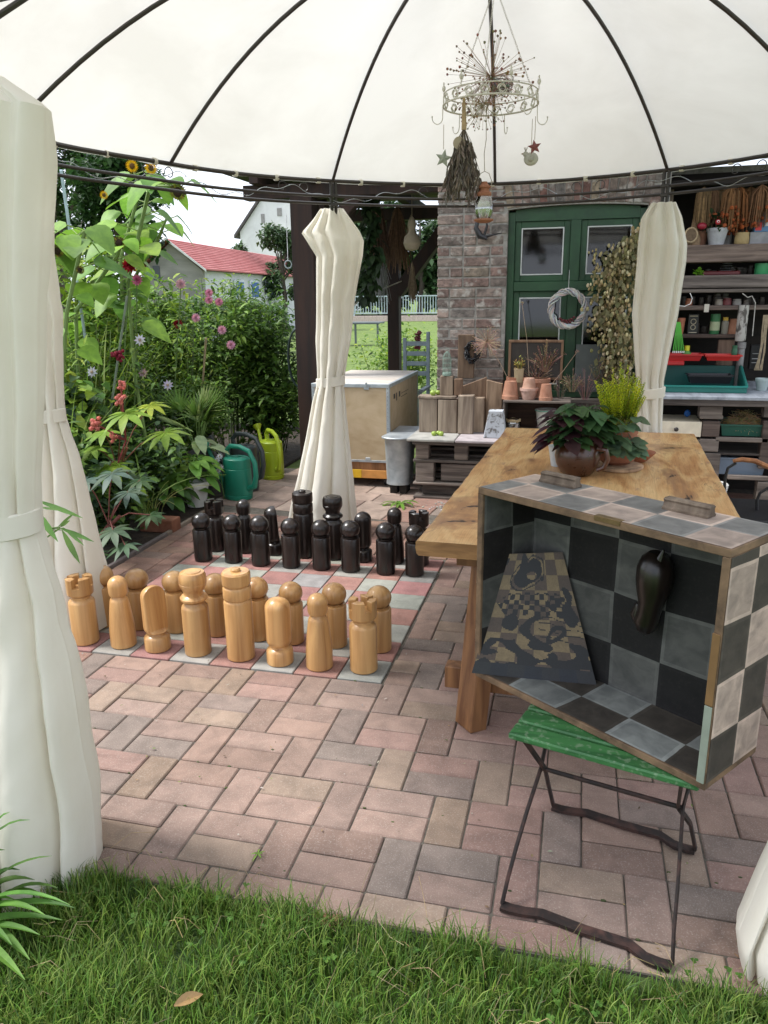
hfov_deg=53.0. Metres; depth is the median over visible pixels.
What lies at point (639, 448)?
silver leaf plant
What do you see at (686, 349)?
spray bottle
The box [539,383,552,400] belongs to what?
terracotta pot
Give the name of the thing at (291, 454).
garden bed soil
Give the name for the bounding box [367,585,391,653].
chess pawn
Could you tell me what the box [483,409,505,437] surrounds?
whitewashed block
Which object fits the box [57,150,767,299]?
sky
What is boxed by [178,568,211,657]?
chess queen
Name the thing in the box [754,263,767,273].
green tin
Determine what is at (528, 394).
terracotta pot
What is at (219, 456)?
white blossom plant
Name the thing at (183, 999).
fallen leaf
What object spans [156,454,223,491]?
broad leaf plant
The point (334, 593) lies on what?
chess pawn
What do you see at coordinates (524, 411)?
wooden crate
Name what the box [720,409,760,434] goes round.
straw heap
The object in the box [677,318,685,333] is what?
terracotta pot
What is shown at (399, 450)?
zinc tub
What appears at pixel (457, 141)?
wood disc
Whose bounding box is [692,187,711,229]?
hanging bundle
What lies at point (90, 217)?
tree
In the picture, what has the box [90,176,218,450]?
sunflower
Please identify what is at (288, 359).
hose coil
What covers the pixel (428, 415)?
wood block
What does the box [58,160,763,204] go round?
string lights
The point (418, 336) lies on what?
bush
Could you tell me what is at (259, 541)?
chess pawn
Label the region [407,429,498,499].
pallet bench
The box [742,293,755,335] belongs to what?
grey cable
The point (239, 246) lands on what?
tree
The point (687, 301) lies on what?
shelf jar
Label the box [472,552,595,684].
trapezoid picture
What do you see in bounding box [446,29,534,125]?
dried allium
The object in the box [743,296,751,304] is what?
dark jar
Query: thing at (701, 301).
dark jar
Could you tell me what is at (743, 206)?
hanging bundle
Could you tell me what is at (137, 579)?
chess pawn
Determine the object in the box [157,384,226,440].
fan palm
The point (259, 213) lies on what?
white gabled house
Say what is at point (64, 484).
tied curtain
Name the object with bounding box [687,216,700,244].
wicker bell
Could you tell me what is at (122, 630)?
chess bishop
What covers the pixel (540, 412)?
old bucket
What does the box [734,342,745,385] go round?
grey pipe
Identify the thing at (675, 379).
potting tray
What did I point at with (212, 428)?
bush
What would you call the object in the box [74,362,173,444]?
bush
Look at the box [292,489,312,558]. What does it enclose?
chess king
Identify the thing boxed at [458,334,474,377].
wood board
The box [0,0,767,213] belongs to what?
garden pavilion
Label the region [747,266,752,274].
dark jar
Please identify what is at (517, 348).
picture frame
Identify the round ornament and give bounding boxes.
[522,119,537,165]
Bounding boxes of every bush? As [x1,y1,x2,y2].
[55,235,144,395]
[63,280,137,373]
[63,311,159,444]
[64,304,182,431]
[64,349,128,464]
[69,411,100,514]
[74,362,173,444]
[78,281,154,443]
[78,410,195,516]
[80,454,161,544]
[111,284,229,439]
[119,273,215,443]
[129,437,196,504]
[137,305,234,450]
[138,366,237,455]
[153,273,296,446]
[189,273,256,444]
[222,304,298,451]
[224,369,299,453]
[346,314,437,393]
[414,330,436,387]
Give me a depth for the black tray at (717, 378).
5.90 m
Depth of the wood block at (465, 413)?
6.18 m
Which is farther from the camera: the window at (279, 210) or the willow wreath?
the window at (279, 210)
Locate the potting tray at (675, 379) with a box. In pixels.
[635,365,747,392]
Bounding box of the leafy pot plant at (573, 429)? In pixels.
[530,403,632,455]
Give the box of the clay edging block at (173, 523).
[140,515,180,532]
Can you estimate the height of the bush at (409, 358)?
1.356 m
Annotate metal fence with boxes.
[73,295,437,321]
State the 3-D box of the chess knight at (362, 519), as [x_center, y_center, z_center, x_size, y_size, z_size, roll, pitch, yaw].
[-0.133,0.148,4.745,0.120,0.313,0.120,14,22,43]
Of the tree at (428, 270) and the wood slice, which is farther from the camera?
the tree at (428, 270)
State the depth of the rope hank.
5.98 m
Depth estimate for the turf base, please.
1.87 m
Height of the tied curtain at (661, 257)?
2.070 m
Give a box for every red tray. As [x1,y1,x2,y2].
[667,353,703,364]
[702,353,742,360]
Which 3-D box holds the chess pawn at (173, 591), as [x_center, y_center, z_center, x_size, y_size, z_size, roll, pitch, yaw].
[-1.022,0.435,3.781,0.116,0.308,0.116,-13,20,-36]
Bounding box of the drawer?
[636,414,701,436]
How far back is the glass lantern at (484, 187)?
3.58 m
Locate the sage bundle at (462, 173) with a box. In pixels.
[441,130,484,208]
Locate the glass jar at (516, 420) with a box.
[505,417,520,427]
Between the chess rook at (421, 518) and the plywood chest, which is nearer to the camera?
the chess rook at (421, 518)
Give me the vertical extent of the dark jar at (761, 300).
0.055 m
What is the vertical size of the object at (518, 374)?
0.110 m
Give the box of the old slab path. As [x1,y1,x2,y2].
[214,468,752,522]
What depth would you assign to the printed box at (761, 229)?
5.90 m
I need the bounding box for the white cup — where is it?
[548,444,557,466]
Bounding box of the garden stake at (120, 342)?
[107,296,127,436]
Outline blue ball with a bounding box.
[684,410,690,416]
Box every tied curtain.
[0,76,102,912]
[42,227,106,629]
[288,208,363,521]
[632,201,686,432]
[736,841,767,994]
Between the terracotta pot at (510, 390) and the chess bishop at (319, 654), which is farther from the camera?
the terracotta pot at (510, 390)
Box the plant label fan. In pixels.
[672,322,683,352]
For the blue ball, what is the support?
on the drawer
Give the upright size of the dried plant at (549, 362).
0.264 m
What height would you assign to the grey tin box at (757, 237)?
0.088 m
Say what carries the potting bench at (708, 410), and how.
on the old slab path
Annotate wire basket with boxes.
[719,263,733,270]
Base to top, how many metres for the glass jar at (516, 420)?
0.103 m
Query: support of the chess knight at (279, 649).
on the chess board slabs at (408, 594)
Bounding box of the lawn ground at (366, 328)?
[138,300,437,473]
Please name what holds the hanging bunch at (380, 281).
hanging from the timber shelter
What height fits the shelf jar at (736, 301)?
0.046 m
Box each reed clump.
[65,317,187,428]
[71,377,153,464]
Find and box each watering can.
[206,432,265,491]
[207,442,258,500]
[253,423,283,479]
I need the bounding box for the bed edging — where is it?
[107,510,204,568]
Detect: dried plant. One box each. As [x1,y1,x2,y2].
[514,355,525,368]
[524,361,553,378]
[525,339,566,371]
[553,374,570,397]
[562,368,582,391]
[573,368,597,399]
[589,356,614,391]
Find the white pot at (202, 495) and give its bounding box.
[184,478,208,507]
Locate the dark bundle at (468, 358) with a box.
[464,340,480,363]
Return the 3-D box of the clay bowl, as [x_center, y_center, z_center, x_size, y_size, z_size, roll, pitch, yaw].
[1.279,-0.280,3.892,0.176,0.050,0.176,3,16,14]
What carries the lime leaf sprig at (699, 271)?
on the wooden shelves
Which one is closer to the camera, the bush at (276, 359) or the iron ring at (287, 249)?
the iron ring at (287, 249)
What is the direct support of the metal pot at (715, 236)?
on the wooden shelves
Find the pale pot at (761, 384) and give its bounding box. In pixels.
[755,378,767,390]
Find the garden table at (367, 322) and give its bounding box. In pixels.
[353,321,384,345]
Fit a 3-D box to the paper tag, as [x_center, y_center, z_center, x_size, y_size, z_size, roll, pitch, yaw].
[2.542,-1.607,6.076,0.036,0.062,0.005,3,16,14]
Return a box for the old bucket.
[535,408,555,428]
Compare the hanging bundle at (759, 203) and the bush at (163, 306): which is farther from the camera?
the bush at (163, 306)
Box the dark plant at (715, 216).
[702,208,726,232]
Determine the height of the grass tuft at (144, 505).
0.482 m
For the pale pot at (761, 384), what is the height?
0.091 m
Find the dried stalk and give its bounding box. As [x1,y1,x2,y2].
[520,301,528,369]
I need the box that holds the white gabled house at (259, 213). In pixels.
[234,201,359,309]
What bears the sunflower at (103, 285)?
on the garden bed soil
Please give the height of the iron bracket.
0.167 m
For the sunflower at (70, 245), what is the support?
on the garden bed soil
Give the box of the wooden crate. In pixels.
[503,397,570,428]
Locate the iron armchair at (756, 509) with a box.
[723,457,767,523]
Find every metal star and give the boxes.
[436,125,450,166]
[528,116,540,153]
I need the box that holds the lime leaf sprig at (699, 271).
[693,267,703,274]
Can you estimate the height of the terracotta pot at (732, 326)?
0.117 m
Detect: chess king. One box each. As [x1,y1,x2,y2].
[221,567,254,661]
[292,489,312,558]
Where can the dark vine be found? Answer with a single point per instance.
(372, 265)
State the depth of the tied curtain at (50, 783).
1.94 m
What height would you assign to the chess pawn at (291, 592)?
0.300 m
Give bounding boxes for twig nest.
[491,74,513,97]
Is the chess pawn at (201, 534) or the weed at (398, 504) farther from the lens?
the weed at (398, 504)
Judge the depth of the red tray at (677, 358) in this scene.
6.01 m
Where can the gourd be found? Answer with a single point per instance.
(411, 242)
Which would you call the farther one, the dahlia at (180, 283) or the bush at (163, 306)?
the bush at (163, 306)
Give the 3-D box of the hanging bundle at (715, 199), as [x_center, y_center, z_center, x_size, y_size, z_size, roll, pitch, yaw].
[2.523,-2.374,5.968,0.138,0.263,0.130,3,16,14]
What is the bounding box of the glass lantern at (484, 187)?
[474,98,492,222]
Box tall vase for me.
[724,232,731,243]
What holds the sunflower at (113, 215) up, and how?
on the garden bed soil
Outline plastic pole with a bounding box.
[59,170,92,382]
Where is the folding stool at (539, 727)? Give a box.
[499,704,698,972]
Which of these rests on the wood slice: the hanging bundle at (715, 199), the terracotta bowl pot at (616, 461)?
the terracotta bowl pot at (616, 461)
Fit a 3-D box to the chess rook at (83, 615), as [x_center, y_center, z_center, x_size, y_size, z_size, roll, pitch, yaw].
[-1.433,0.462,3.664,0.122,0.330,0.122,-2,16,-3]
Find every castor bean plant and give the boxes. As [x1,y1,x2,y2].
[78,380,191,494]
[85,468,164,561]
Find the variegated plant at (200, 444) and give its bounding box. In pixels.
[170,427,229,455]
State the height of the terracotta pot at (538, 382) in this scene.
0.152 m
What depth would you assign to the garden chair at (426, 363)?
7.88 m
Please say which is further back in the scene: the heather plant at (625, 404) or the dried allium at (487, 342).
the dried allium at (487, 342)
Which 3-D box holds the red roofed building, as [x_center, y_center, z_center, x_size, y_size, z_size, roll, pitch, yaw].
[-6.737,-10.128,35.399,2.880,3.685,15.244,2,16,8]
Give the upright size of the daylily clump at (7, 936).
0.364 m
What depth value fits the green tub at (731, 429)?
5.72 m
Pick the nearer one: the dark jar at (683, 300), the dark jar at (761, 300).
the dark jar at (761, 300)
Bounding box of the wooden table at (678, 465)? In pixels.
[415,428,739,732]
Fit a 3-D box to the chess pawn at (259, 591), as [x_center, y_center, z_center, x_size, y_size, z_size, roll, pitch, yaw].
[-0.606,0.457,3.681,0.116,0.309,0.116,-3,16,-8]
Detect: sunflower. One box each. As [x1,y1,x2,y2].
[54,221,133,375]
[61,235,145,379]
[88,160,174,427]
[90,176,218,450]
[104,206,194,334]
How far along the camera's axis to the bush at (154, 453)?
5.70 m
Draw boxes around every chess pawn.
[100,565,113,627]
[124,568,148,630]
[161,571,183,633]
[191,512,212,561]
[204,573,225,636]
[222,514,242,563]
[249,515,269,566]
[250,577,268,641]
[279,581,303,645]
[280,518,300,568]
[311,519,330,570]
[322,582,346,648]
[340,520,359,572]
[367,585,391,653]
[375,522,394,575]
[405,525,423,576]
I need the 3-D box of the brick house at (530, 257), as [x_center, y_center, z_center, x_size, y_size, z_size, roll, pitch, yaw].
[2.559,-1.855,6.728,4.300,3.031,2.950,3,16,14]
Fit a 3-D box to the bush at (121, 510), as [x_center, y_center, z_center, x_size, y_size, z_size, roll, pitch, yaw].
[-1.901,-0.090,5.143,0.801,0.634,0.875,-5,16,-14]
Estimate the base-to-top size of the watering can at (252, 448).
0.500 m
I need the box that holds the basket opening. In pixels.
[685,227,697,242]
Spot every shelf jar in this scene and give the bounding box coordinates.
[685,298,692,305]
[715,299,722,304]
[723,298,731,304]
[732,299,741,304]
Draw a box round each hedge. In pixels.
[73,296,294,351]
[150,358,298,428]
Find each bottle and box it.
[682,346,690,353]
[721,317,728,333]
[731,345,737,354]
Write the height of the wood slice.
0.017 m
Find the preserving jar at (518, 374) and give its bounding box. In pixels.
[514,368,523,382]
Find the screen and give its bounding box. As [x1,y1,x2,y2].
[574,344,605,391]
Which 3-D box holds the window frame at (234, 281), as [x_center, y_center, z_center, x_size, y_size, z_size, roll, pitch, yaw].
[-6.001,-9.243,32.068,0.078,0.780,1.240,2,16,8]
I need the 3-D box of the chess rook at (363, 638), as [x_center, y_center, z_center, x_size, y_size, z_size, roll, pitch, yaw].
[-0.091,0.532,3.353,0.122,0.330,0.122,-8,17,-25]
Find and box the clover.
[10,876,742,1023]
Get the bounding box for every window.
[152,266,159,279]
[261,214,264,222]
[277,208,281,215]
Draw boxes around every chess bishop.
[107,575,136,649]
[236,499,250,553]
[306,593,332,671]
[387,507,404,564]
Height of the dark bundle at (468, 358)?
0.198 m
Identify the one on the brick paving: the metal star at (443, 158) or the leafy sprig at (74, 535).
the leafy sprig at (74, 535)
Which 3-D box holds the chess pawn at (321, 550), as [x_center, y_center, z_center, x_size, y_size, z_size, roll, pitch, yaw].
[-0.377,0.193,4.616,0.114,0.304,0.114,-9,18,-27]
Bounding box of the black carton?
[748,345,763,368]
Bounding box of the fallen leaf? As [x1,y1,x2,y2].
[174,991,202,1006]
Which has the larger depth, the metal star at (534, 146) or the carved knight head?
the metal star at (534, 146)
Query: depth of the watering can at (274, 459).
6.86 m
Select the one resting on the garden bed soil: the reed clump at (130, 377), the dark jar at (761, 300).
the reed clump at (130, 377)
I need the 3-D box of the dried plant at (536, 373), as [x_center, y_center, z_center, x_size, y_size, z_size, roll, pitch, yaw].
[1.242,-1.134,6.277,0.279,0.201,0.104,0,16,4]
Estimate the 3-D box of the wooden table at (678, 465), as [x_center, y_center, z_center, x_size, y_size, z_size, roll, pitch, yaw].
[0.992,0.183,3.768,1.138,0.764,2.420,4,16,16]
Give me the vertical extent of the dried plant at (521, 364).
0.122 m
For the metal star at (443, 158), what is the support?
hanging from the hanging hook ring at (517, 93)
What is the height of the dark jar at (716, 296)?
0.088 m
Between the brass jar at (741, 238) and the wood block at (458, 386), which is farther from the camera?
the wood block at (458, 386)
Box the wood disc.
[453,136,464,148]
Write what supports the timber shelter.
on the old slab path
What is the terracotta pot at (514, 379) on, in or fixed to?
on the wooden crate
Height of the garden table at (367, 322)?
0.760 m
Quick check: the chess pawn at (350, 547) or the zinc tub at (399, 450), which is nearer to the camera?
the chess pawn at (350, 547)
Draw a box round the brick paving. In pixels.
[79,512,767,994]
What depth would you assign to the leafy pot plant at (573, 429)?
3.50 m
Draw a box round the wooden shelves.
[670,170,767,379]
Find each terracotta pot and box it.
[502,380,518,399]
[506,377,526,381]
[520,387,538,399]
[522,377,535,388]
[535,378,550,397]
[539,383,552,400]
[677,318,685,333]
[699,231,706,244]
[728,319,736,333]
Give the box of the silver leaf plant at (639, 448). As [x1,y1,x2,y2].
[600,416,649,461]
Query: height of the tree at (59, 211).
6.317 m
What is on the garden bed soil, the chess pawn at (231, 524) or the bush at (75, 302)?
the bush at (75, 302)
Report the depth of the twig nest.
3.57 m
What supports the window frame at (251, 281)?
in the red roofed building
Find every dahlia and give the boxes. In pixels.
[111,259,135,424]
[126,274,146,442]
[162,278,186,426]
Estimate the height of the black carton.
0.190 m
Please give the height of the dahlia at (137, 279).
1.758 m
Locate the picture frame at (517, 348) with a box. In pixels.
[508,340,563,379]
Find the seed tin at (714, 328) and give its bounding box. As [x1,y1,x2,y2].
[709,314,720,333]
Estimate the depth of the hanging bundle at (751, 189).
5.90 m
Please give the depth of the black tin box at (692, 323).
6.24 m
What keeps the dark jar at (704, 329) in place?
on the wooden shelves
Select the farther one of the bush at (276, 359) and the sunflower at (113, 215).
the bush at (276, 359)
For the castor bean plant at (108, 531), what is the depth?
4.62 m
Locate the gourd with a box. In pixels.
[403,195,420,250]
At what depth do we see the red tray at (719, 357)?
5.95 m
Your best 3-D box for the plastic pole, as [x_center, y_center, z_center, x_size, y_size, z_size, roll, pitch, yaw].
[-2.326,-1.288,6.029,0.021,2.453,0.831,-5,16,-15]
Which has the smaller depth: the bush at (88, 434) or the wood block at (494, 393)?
the bush at (88, 434)
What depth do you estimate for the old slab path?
6.25 m
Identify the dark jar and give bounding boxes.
[680,297,686,304]
[698,297,703,304]
[700,326,708,332]
[705,296,711,304]
[712,294,720,304]
[721,294,728,300]
[736,267,743,274]
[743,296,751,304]
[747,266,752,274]
[758,297,764,304]
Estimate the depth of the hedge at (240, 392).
9.73 m
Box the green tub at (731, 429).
[718,417,762,436]
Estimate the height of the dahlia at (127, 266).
1.879 m
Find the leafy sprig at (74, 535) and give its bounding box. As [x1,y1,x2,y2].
[42,501,93,562]
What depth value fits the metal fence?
47.48 m
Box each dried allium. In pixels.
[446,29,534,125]
[460,76,507,130]
[471,325,508,379]
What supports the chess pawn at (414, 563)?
on the chess board slabs at (408, 594)
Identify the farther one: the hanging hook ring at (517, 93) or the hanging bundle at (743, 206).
the hanging bundle at (743, 206)
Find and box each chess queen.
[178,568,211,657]
[322,494,342,560]
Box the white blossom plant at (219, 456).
[212,454,224,498]
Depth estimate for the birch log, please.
5.96 m
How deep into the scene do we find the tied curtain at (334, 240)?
4.99 m
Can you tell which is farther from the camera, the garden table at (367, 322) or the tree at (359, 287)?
the tree at (359, 287)
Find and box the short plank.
[418,394,457,398]
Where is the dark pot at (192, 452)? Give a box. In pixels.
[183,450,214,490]
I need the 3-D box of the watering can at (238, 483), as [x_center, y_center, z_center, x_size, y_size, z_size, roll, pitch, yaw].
[-1.259,-0.345,6.300,0.615,0.454,0.209,10,19,33]
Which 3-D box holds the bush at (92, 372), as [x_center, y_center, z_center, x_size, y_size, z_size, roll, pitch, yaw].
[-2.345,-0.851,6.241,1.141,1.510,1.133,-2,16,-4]
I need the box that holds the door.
[504,204,647,397]
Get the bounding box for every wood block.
[419,399,437,431]
[438,399,457,432]
[440,375,453,394]
[454,378,462,395]
[458,394,474,433]
[463,377,486,430]
[474,397,484,431]
[485,379,502,426]
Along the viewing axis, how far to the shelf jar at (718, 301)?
6.09 m
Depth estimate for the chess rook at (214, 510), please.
4.94 m
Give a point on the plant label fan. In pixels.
(678, 333)
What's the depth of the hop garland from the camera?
5.98 m
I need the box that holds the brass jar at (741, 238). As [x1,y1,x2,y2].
[734,232,749,243]
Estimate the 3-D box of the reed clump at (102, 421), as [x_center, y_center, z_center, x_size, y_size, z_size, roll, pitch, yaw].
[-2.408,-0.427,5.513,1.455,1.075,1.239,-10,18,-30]
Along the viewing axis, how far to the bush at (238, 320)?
7.75 m
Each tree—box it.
[54,148,158,349]
[62,151,171,316]
[230,240,248,251]
[256,220,293,329]
[354,223,386,309]
[356,201,431,314]
[384,220,437,315]
[413,220,437,311]
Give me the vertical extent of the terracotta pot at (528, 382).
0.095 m
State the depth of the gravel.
5.97 m
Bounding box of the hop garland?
[580,223,639,392]
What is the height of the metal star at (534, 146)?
0.159 m
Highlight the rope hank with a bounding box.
[754,315,767,369]
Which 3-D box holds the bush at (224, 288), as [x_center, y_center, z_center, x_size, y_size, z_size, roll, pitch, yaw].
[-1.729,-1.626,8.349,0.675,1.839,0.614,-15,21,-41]
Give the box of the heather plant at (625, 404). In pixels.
[595,362,646,431]
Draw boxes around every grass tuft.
[113,451,206,517]
[142,476,205,513]
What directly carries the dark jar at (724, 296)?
on the wooden shelves
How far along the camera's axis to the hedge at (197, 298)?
22.76 m
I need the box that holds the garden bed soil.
[101,421,300,564]
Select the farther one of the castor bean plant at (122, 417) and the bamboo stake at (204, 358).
the bamboo stake at (204, 358)
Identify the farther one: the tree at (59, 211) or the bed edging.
the tree at (59, 211)
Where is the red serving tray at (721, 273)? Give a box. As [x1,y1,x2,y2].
[698,271,739,274]
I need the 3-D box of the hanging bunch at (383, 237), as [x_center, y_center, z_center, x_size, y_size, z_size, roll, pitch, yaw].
[-0.043,-2.703,7.559,0.225,0.577,0.230,3,16,14]
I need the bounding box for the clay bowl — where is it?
[634,450,655,462]
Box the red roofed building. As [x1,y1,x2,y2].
[132,238,294,337]
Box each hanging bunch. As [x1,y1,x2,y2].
[370,207,390,265]
[376,263,390,301]
[384,207,411,273]
[407,262,416,303]
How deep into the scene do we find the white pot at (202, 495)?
6.03 m
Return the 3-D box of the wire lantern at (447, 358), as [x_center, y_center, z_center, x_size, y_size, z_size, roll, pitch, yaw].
[0.507,-1.207,6.203,0.076,0.218,0.076,3,16,14]
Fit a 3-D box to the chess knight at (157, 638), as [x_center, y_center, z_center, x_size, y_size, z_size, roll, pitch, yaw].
[-1.062,0.490,3.580,0.120,0.313,0.120,13,21,41]
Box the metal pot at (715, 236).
[706,227,727,244]
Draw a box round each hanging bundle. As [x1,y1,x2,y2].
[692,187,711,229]
[708,187,718,222]
[709,189,726,227]
[715,188,739,229]
[726,187,749,235]
[739,186,755,224]
[748,184,767,228]
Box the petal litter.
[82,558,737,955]
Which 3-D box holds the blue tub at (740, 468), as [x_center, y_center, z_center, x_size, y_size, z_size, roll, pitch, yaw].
[2.719,-0.382,5.935,0.362,0.132,0.320,3,16,14]
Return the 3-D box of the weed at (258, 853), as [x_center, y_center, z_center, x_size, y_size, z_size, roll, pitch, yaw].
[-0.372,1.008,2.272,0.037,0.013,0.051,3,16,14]
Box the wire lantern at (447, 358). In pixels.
[442,348,451,375]
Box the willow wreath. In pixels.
[547,270,587,329]
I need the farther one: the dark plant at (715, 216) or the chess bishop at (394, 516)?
the dark plant at (715, 216)
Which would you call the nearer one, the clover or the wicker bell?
the clover
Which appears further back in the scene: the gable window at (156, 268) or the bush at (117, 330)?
the gable window at (156, 268)
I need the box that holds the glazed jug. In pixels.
[555,438,609,476]
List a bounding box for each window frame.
[233,280,244,298]
[249,280,259,298]
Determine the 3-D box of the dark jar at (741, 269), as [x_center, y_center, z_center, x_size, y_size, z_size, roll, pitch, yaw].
[2.833,-1.919,6.147,0.064,0.058,0.064,3,16,14]
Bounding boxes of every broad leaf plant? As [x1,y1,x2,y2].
[145,472,213,513]
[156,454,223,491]
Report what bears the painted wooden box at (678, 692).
on the folding stool at (539, 727)
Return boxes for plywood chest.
[311,370,417,462]
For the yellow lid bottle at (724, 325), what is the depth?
6.15 m
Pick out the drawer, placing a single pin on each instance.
(683, 424)
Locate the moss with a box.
[93,572,767,940]
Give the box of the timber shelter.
[224,174,438,457]
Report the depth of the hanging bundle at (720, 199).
5.96 m
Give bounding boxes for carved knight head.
[630,550,674,634]
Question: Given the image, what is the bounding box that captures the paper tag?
[704,304,708,311]
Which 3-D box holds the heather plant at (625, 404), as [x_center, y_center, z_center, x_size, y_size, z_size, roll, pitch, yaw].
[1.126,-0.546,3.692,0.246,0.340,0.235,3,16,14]
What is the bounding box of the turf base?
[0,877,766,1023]
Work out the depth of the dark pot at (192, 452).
6.51 m
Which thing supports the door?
in the brick house at (530, 257)
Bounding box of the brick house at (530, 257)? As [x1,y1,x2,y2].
[437,158,767,424]
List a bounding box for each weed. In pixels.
[252,849,264,861]
[381,500,418,509]
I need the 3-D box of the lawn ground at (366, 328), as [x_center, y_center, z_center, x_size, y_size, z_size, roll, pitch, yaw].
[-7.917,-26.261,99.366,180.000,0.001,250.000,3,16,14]
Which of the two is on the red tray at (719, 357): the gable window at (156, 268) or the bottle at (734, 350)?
the bottle at (734, 350)
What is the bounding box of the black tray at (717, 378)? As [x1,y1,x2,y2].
[685,373,733,383]
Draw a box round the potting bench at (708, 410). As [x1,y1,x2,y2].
[630,381,767,499]
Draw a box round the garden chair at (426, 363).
[403,332,430,425]
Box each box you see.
[475,470,767,790]
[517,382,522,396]
[686,314,698,333]
[749,232,767,243]
[752,214,767,231]
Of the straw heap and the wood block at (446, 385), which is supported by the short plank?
the wood block at (446, 385)
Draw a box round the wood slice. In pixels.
[596,461,643,472]
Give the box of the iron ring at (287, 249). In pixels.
[284,214,291,268]
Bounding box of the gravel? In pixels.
[411,500,446,509]
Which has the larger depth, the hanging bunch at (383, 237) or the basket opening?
the hanging bunch at (383, 237)
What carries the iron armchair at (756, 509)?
on the brick paving
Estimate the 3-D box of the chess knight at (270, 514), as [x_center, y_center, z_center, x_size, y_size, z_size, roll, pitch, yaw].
[-0.700,0.114,4.896,0.120,0.313,0.120,-7,17,-20]
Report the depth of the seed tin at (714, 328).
6.16 m
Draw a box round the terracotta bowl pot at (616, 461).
[600,431,637,465]
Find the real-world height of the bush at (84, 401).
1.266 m
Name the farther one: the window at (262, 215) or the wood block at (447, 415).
the window at (262, 215)
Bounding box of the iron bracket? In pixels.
[474,222,501,239]
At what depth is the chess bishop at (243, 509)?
4.89 m
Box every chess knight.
[140,585,170,653]
[264,506,281,555]
[264,596,293,666]
[354,511,371,562]
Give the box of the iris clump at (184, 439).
[128,409,216,460]
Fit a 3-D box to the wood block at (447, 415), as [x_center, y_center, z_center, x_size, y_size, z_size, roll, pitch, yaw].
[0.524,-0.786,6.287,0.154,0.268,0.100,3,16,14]
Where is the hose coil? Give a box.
[287,327,297,387]
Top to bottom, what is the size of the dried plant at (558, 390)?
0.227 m
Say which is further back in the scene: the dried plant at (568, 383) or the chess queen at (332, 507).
the dried plant at (568, 383)
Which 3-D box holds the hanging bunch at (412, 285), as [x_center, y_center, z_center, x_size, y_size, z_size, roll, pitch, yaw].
[0.275,-2.228,7.503,0.098,0.393,0.089,9,19,32]
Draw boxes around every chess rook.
[64,572,99,645]
[204,498,223,551]
[348,594,377,674]
[409,509,428,565]
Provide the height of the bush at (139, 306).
1.821 m
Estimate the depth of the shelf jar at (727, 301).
6.07 m
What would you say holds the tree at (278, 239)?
on the lawn ground at (366, 328)
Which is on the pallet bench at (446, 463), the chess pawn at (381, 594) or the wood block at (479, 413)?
the wood block at (479, 413)
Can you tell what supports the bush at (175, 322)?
on the garden bed soil
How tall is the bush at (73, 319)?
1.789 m
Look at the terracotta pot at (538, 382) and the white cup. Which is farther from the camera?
the terracotta pot at (538, 382)
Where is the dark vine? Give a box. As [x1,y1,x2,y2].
[354,199,387,307]
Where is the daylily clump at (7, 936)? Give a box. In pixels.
[0,812,74,979]
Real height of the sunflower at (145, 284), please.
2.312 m
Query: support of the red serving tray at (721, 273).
on the wooden shelves
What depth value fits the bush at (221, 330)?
7.27 m
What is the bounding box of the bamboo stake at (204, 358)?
[202,338,206,387]
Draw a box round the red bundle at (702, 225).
[697,222,706,229]
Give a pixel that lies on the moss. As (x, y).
(604, 900)
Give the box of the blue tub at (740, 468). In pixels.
[719,455,763,474]
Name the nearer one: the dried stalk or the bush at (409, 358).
the dried stalk
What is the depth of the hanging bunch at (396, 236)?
7.58 m
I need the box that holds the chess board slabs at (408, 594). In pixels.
[77,551,443,683]
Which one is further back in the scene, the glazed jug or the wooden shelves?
the wooden shelves
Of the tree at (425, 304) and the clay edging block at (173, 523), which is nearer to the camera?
the clay edging block at (173, 523)
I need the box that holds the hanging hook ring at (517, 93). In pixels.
[431,0,547,133]
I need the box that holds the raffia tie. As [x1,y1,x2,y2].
[461,98,466,129]
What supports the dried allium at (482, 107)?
hanging from the hanging hook ring at (517, 93)
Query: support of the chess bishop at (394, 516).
on the chess board slabs at (408, 594)
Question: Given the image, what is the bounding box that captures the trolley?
[352,444,415,484]
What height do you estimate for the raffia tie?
0.134 m
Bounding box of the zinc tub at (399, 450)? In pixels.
[381,426,418,493]
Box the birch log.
[735,305,749,340]
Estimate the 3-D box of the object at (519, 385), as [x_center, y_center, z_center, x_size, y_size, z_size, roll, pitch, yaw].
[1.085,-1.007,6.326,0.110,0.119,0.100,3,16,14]

